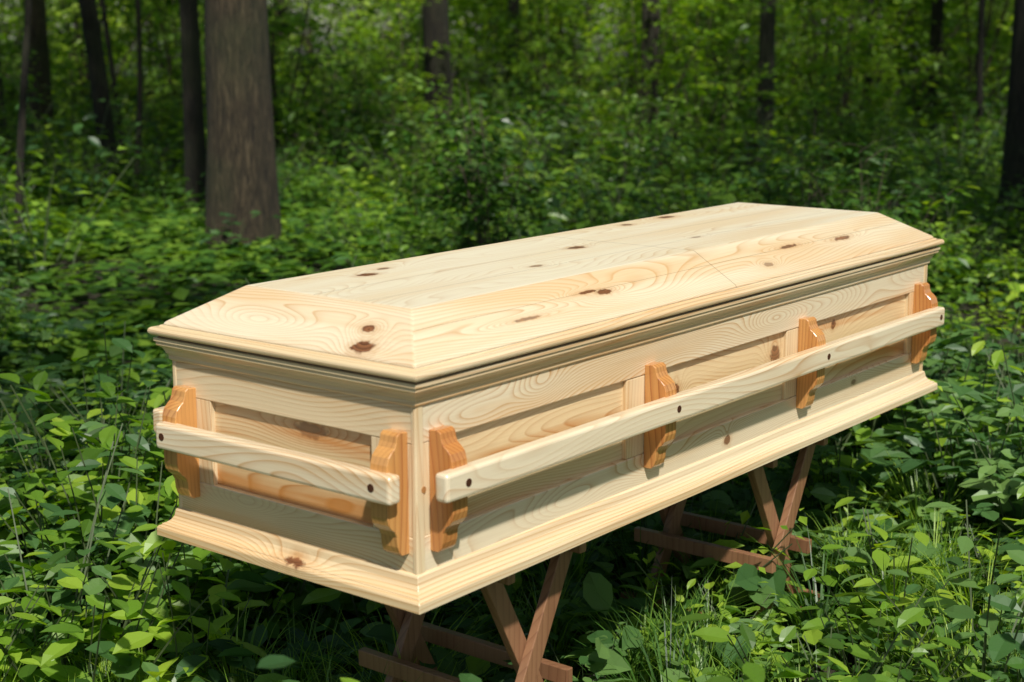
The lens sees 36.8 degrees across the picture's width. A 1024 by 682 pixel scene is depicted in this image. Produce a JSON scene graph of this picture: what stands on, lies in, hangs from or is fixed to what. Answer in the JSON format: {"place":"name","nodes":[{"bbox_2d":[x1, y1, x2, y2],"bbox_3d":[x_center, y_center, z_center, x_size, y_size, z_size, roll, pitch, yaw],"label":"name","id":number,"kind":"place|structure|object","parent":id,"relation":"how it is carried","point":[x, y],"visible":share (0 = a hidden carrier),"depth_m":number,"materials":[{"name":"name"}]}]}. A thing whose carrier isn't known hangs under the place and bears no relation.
{"place":"outdoors","nodes":[
{"label":"outdoors","id":0,"kind":"place"},
{"bbox_2d":[196,398,217,484],"bbox_3d":[-0.612,0.190,3.003,0.101,0.167,0.016,9,14,38],"label":"end stile","id":1,"kind":"object","parent":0,"point":[208,470],"visible":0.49,"depth_m":2.98,"materials":[{"name":"beige wood"}]},
{"bbox_2d":[215,402,372,524],"bbox_3d":[-0.403,0.220,2.847,0.424,0.167,0.005,9,14,38],"label":"end panel","id":2,"kind":"object","parent":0,"point":[345,446],"visible":0.57,"depth_m":2.84,"materials":[{"name":"beige wood"}]},
{"bbox_2d":[371,436,412,537],"bbox_3d":[-0.201,0.253,2.682,0.101,0.167,0.016,9,14,38],"label":"end stile","id":3,"kind":"object","parent":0,"point":[374,442],"visible":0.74,"depth_m":2.66,"materials":[{"name":"beige wood"}]},
{"bbox_2d":[0,0,1009,49],"label":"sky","id":4,"kind":"structure","parent":0,"point":[332,31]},
{"bbox_2d":[0,47,1023,681],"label":"forest ground","id":5,"kind":"structure","parent":0,"point":[960,309],"depth_m":9.08,"materials":[{"name":"green plant"}]},
{"bbox_2d":[0,60,11,164],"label":"forest tree","id":6,"kind":"object","parent":5,"relation":"on","point":[1,86],"visible":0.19,"depth_m":16.83,"materials":[{"name":"brown plant"}]},
{"bbox_2d":[14,0,31,244],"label":"sapling tree","id":7,"kind":"object","parent":5,"relation":"on","point":[23,98],"visible":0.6,"depth_m":10.24,"materials":[{"name":"brown plant"}]},
{"bbox_2d":[23,0,55,156],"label":"forest tree","id":8,"kind":"object","parent":5,"relation":"on","point":[39,45],"visible":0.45,"depth_m":21.56,"materials":[{"name":"brown plant"}]},
{"bbox_2d":[78,0,121,196],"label":"young tree","id":9,"kind":"object","parent":5,"relation":"on","point":[96,63],"visible":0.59,"depth_m":14.73,"materials":[{"name":"brown plant"}]},
{"bbox_2d":[100,0,126,172],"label":"sapling tree","id":10,"kind":"object","parent":5,"relation":"on","point":[109,47],"visible":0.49,"depth_m":18.10,"materials":[{"name":"brown plant"}]},
{"bbox_2d":[133,0,142,184],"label":"sapling tree","id":11,"kind":"object","parent":5,"relation":"on","point":[139,71],"visible":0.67,"depth_m":15.66,"materials":[{"name":"brown plant"}]},
{"bbox_2d":[179,0,206,215],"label":"young tree","id":12,"kind":"object","parent":5,"relation":"on","point":[195,159],"visible":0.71,"depth_m":13.01,"materials":[{"name":"brown plant"}]},
{"bbox_2d":[203,0,282,259],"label":"maple tree","id":13,"kind":"object","parent":5,"relation":"on","point":[241,177],"visible":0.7,"depth_m":10.10,"materials":[{"name":"brown plant"}]},
{"bbox_2d":[272,0,293,96],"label":"forest tree","id":14,"kind":"object","parent":5,"relation":"on","point":[281,10],"visible":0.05,"depth_m":28.90,"materials":[{"name":"brown plant"}]},
{"bbox_2d":[356,0,365,76],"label":"forest tree","id":15,"kind":"object","parent":5,"relation":"on","point":[359,16],"visible":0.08,"depth_m":33.03,"materials":[{"name":"brown plant"}]},
{"bbox_2d":[422,0,455,166],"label":"forest tree","id":16,"kind":"object","parent":5,"relation":"on","point":[435,20],"visible":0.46,"depth_m":19.47,"materials":[{"name":"brown plant"}]},
{"bbox_2d":[358,543,585,681],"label":"wooden sawhorse","id":17,"kind":"object","parent":5,"relation":"on","point":[415,632],"visible":0.4,"depth_m":3.13,"materials":[{"name":"brown wood"}]},
{"bbox_2d":[0,0,1013,104],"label":"distant foliage","id":18,"kind":"object","parent":5,"relation":"on","point":[469,23],"visible":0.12,"depth_m":41.24,"materials":[{"name":"green plant"}]},
{"bbox_2d":[0,0,1023,681],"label":"forest undergrowth","id":19,"kind":"object","parent":5,"relation":"on","point":[76,516],"visible":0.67,"depth_m":8.96,"materials":[{"name":"green plant"}]},
{"bbox_2d":[0,439,1023,681],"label":"grass tufts","id":20,"kind":"object","parent":5,"relation":"on","point":[649,671],"visible":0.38,"depth_m":3.72,"materials":[{"name":"green plant"}]},
{"bbox_2d":[506,0,520,118],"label":"forest tree","id":21,"kind":"object","parent":5,"relation":"on","point":[515,2],"visible":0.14,"depth_m":27.37,"materials":[{"name":"brown plant"}]},
{"bbox_2d":[585,2,592,80],"bbox_3d":[1.337,-11.790,34.302,7.669,13.034,5.914,9,14,38],"label":"forest tree","id":22,"kind":"object","parent":5,"relation":"on","point":[587,50],"visible":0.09,"depth_m":35.17,"materials":[{"name":"brown plant"}]},
{"bbox_2d":[639,0,659,121],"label":"forest tree","id":23,"kind":"object","parent":5,"relation":"on","point":[648,24],"visible":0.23,"depth_m":21.38,"materials":[{"name":"brown plant"}]},
{"bbox_2d":[650,0,660,154],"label":"sapling tree","id":24,"kind":"object","parent":5,"relation":"on","point":[656,30],"visible":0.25,"depth_m":16.64,"materials":[{"name":"brown plant"}]},
{"bbox_2d":[621,437,827,625],"bbox_3d":[0.538,0.496,3.982,0.450,0.576,0.366,9,14,38],"label":"wooden sawhorse","id":25,"kind":"object","parent":5,"relation":"on","point":[675,516],"visible":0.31,"depth_m":3.91,"materials":[{"name":"brown wood"}]},
{"bbox_2d":[752,0,775,171],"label":"forest tree","id":26,"kind":"object","parent":5,"relation":"on","point":[766,48],"visible":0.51,"depth_m":18.40,"materials":[{"name":"brown plant"}]},
{"bbox_2d":[805,2,818,112],"bbox_3d":[6.256,-10.651,28.062,5.510,13.000,3.834,36,38,71],"label":"forest tree","id":27,"kind":"object","parent":5,"relation":"on","point":[808,11],"visible":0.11,"depth_m":28.78,"materials":[{"name":"brown plant"}]},
{"bbox_2d":[863,0,873,137],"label":"sapling tree","id":28,"kind":"object","parent":5,"relation":"on","point":[868,79],"visible":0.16,"depth_m":21.02,"materials":[{"name":"brown plant"}]},
{"bbox_2d":[922,0,943,137],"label":"forest tree","id":29,"kind":"object","parent":5,"relation":"on","point":[937,16],"visible":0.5,"depth_m":23.61,"materials":[{"name":"brown plant"}]},
{"bbox_2d":[976,0,985,179],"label":"sapling tree","id":30,"kind":"object","parent":5,"relation":"on","point":[980,70],"visible":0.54,"depth_m":15.03,"materials":[{"name":"brown plant"}]},
{"bbox_2d":[994,0,1023,229],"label":"forest tree","id":31,"kind":"object","parent":5,"relation":"on","point":[1012,161],"visible":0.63,"depth_m":11.69,"materials":[{"name":"brown plant"}]},
{"bbox_2d":[158,246,936,383],"bbox_3d":[0.237,-0.134,3.597,0.671,0.005,2.123,9,14,38],"label":"lid shadow gap","id":32,"kind":"object","parent":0,"point":[519,355],"visible":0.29,"depth_m":2.89,"materials":[{"name":"brown wood"}]},
{"bbox_3d":[0.238,0.059,3.636,0.595,0.390,2.047,9,14,38],"label":"core box","id":33,"kind":"object","parent":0,"visible":0},
{"bbox_2d":[153,247,939,406],"bbox_3d":[0.237,-0.110,3.602,0.684,0.046,2.136,9,14,38],"label":"cornice moulding","id":34,"kind":"object","parent":33,"relation":"attached to","point":[400,392],"visible":0.59,"depth_m":2.90,"materials":[{"name":"brown wood"}]},
{"bbox_2d":[147,238,943,382],"bbox_3d":[0.237,-0.147,3.595,0.699,0.020,2.151,9,14,38],"label":"lid rim","id":35,"kind":"object","parent":34,"relation":"on","point":[421,373],"visible":0.6,"depth_m":2.88,"materials":[{"name":"beige wood"}]},
{"bbox_2d":[157,371,937,614],"bbox_3d":[0.239,0.233,3.670,0.701,0.056,2.153,9,14,38],"label":"base moulding","id":36,"kind":"object","parent":33,"relation":"attached to","point":[433,588],"visible":0.62,"depth_m":2.97,"materials":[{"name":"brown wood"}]},
{"bbox_2d":[172,360,182,507],"bbox_3d":[-0.652,0.178,3.033,0.012,0.380,0.022,9,14,38],"label":"corner post","id":37,"kind":"object","parent":36,"relation":"on","point":[175,384],"visible":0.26,"depth_m":3.00,"materials":[{"name":"brown wood"}]},
{"bbox_2d":[176,361,410,443],"bbox_3d":[-0.407,0.084,2.816,0.629,0.113,0.018,9,14,38],"label":"end top rail","id":38,"kind":"object","parent":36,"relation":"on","point":[363,415],"visible":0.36,"depth_m":2.80,"materials":[{"name":"beige wood"}]},
{"bbox_2d":[162,385,199,497],"bbox_3d":[-0.641,0.198,2.983,0.040,0.220,0.054,9,14,38],"label":"handle bracket","id":39,"kind":"object","parent":38,"relation":"attached to","point":[180,407],"visible":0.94,"depth_m":2.97,"materials":[{"name":"brown wood"}]},
{"bbox_2d":[370,429,408,555],"bbox_3d":[-0.210,0.263,2.646,0.040,0.220,0.054,9,14,38],"label":"handle bracket","id":40,"kind":"object","parent":38,"relation":"attached to","point":[390,455],"visible":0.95,"depth_m":2.63,"materials":[{"name":"brown wood"}]},
{"bbox_2d":[156,421,399,505],"bbox_3d":[-0.436,0.216,2.780,0.614,0.051,0.030,9,14,38],"label":"end handle rail","id":41,"kind":"object","parent":40,"relation":"attached to","point":[340,477],"visible":1,"depth_m":2.74,"materials":[{"name":"beige wood"}]},
{"bbox_2d":[159,433,163,440],"bbox_3d":[-0.670,0.183,2.943,0.015,0.015,0.001,9,14,38],"label":"peg","id":42,"kind":"object","parent":41,"relation":"attached to","point":[161,437],"visible":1,"depth_m":2.94,"materials":[{"name":"brown wood"}]},
{"bbox_2d":[367,484,373,491],"bbox_3d":[-0.239,0.249,2.606,0.015,0.015,0.001,9,14,38],"label":"peg","id":43,"kind":"object","parent":41,"relation":"attached to","point":[370,487],"visible":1,"depth_m":2.60,"materials":[{"name":"brown wood"}]},
{"bbox_2d":[182,481,412,572],"bbox_3d":[-0.406,0.352,2.869,0.629,0.100,0.018,9,14,38],"label":"end bottom rail","id":44,"kind":"object","parent":36,"relation":"on","point":[347,536],"visible":0.6,"depth_m":2.85,"materials":[{"name":"beige wood"}]},
{"bbox_2d":[411,405,424,574],"bbox_3d":[-0.162,0.252,2.650,0.012,0.380,0.022,9,14,38],"label":"corner post","id":45,"kind":"object","parent":36,"relation":"on","point":[417,493],"visible":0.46,"depth_m":2.65,"materials":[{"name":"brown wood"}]},
{"bbox_2d":[423,265,923,442],"bbox_3d":[0.479,-0.040,3.420,0.018,0.113,2.081,9,14,38],"label":"side top rail","id":46,"kind":"object","parent":45,"relation":"attached to","point":[465,411],"visible":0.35,"depth_m":3.15,"materials":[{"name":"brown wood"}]},
{"bbox_2d":[425,352,919,570],"bbox_3d":[0.480,0.229,3.473,0.018,0.100,2.081,9,14,38],"label":"side bottom rail","id":47,"kind":"object","parent":36,"relation":"on","point":[488,527],"visible":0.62,"depth_m":3.19,"materials":[{"name":"brown wood"}]},
{"bbox_2d":[423,441,429,535],"bbox_3d":[-0.141,0.252,2.684,0.016,0.167,0.088,9,14,38],"label":"side stile","id":48,"kind":"object","parent":47,"relation":"on","point":[427,486],"visible":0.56,"depth_m":2.67,"materials":[{"name":"brown wood"}]},
{"bbox_2d":[429,425,467,551],"bbox_3d":[-0.110,0.259,2.668,0.054,0.220,0.040,9,14,38],"label":"handle bracket","id":49,"kind":"object","parent":47,"relation":"attached to","point":[446,450],"visible":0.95,"depth_m":2.65,"materials":[{"name":"brown wood"}]},
{"bbox_2d":[436,307,944,502],"bbox_3d":[0.520,0.090,3.391,0.030,0.051,2.057,9,14,38],"label":"side handle rail","id":50,"kind":"object","parent":49,"relation":"attached to","point":[493,470],"visible":1,"depth_m":3.10,"materials":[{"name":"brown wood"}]},
{"bbox_2d":[466,478,471,486],"bbox_3d":[-0.074,0.242,2.636,0.001,0.015,0.015,9,14,38],"label":"peg","id":51,"kind":"object","parent":50,"relation":"attached to","point":[468,482],"visible":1,"depth_m":2.63,"materials":[{"name":"brown wood"}]},
{"bbox_2d":[456,381,622,516],"bbox_3d":[0.052,0.202,2.930,0.005,0.167,0.547,9,14,38],"label":"side panel","id":52,"kind":"object","parent":47,"relation":"on","point":[496,436],"visible":0.43,"depth_m":2.93,"materials":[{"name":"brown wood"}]},
{"bbox_2d":[622,375,644,458],"bbox_3d":[0.271,0.149,3.192,0.016,0.167,0.143,9,14,38],"label":"side muntin","id":53,"kind":"object","parent":47,"relation":"on","point":[633,390],"visible":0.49,"depth_m":3.15,"materials":[{"name":"brown wood"}]},
{"bbox_2d":[644,362,675,468],"bbox_3d":[0.306,0.155,3.180,0.054,0.220,0.040,9,14,38],"label":"handle bracket","id":54,"kind":"object","parent":47,"relation":"attached to","point":[659,382],"visible":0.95,"depth_m":3.17,"materials":[{"name":"brown wood"}]},
{"bbox_2d":[666,332,782,438],"bbox_3d":[0.475,0.097,3.451,0.005,0.167,0.524,9,14,38],"label":"side panel","id":55,"kind":"object","parent":47,"relation":"on","point":[711,367],"visible":0.43,"depth_m":3.45,"materials":[{"name":"brown wood"}]},
{"bbox_2d":[781,327,797,398],"bbox_3d":[0.687,0.046,3.703,0.016,0.167,0.143,9,14,38],"label":"side muntin","id":56,"kind":"object","parent":47,"relation":"on","point":[790,347],"visible":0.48,"depth_m":3.66,"materials":[{"name":"brown wood"}]},
{"bbox_2d":[796,316,825,408],"bbox_3d":[0.715,0.053,3.683,0.054,0.220,0.040,9,14,38],"label":"handle bracket","id":57,"kind":"object","parent":47,"relation":"attached to","point":[811,334],"visible":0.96,"depth_m":3.67,"materials":[{"name":"brown wood"}]},
{"bbox_2d":[817,294,905,382],"bbox_3d":[0.894,-0.007,3.966,0.005,0.167,0.535,9,14,38],"label":"side panel","id":58,"kind":"object","parent":47,"relation":"on","point":[836,327],"visible":0.43,"depth_m":3.98,"materials":[{"name":"brown wood"}]},
{"bbox_2d":[903,292,913,353],"bbox_3d":[1.096,-0.056,4.206,0.016,0.167,0.100,9,14,38],"label":"side stile","id":59,"kind":"object","parent":47,"relation":"on","point":[908,312],"visible":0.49,"depth_m":4.17,"materials":[{"name":"brown wood"}]},
{"bbox_2d":[911,282,937,363],"bbox_3d":[1.120,-0.048,4.182,0.054,0.220,0.040,9,14,38],"label":"handle bracket","id":60,"kind":"object","parent":47,"relation":"attached to","point":[925,297],"visible":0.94,"depth_m":4.17,"materials":[{"name":"brown wood"}]},
{"bbox_2d":[919,264,927,371],"bbox_3d":[1.127,-0.069,4.236,0.012,0.380,0.022,9,14,38],"label":"corner post","id":61,"kind":"object","parent":36,"relation":"on","point":[925,280],"visible":0.24,"depth_m":4.21,"materials":[{"name":"brown wood"}]},
{"bbox_2d":[164,202,933,367],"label":"lid panels","id":62,"kind":"object","parent":33,"relation":"on","point":[417,311],"visible":1,"depth_m":3.11,"materials":[{"name":"beige wood"}]},
{"bbox_3d":[0.178,-0.028,4.103,0.054,0.220,0.040,9,14,38],"label":"handle bracket","id":63,"kind":"object","parent":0,"visible":0},
{"bbox_2d":[153,406,164,432],"bbox_3d":[-0.065,0.001,3.849,0.030,0.051,2.057,9,14,38],"label":"side handle rail","id":64,"kind":"object","parent":63,"relation":"attached to","point":[157,414],"visible":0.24,"depth_m":3.06,"materials":[{"name":"beige wood"}]}
]}

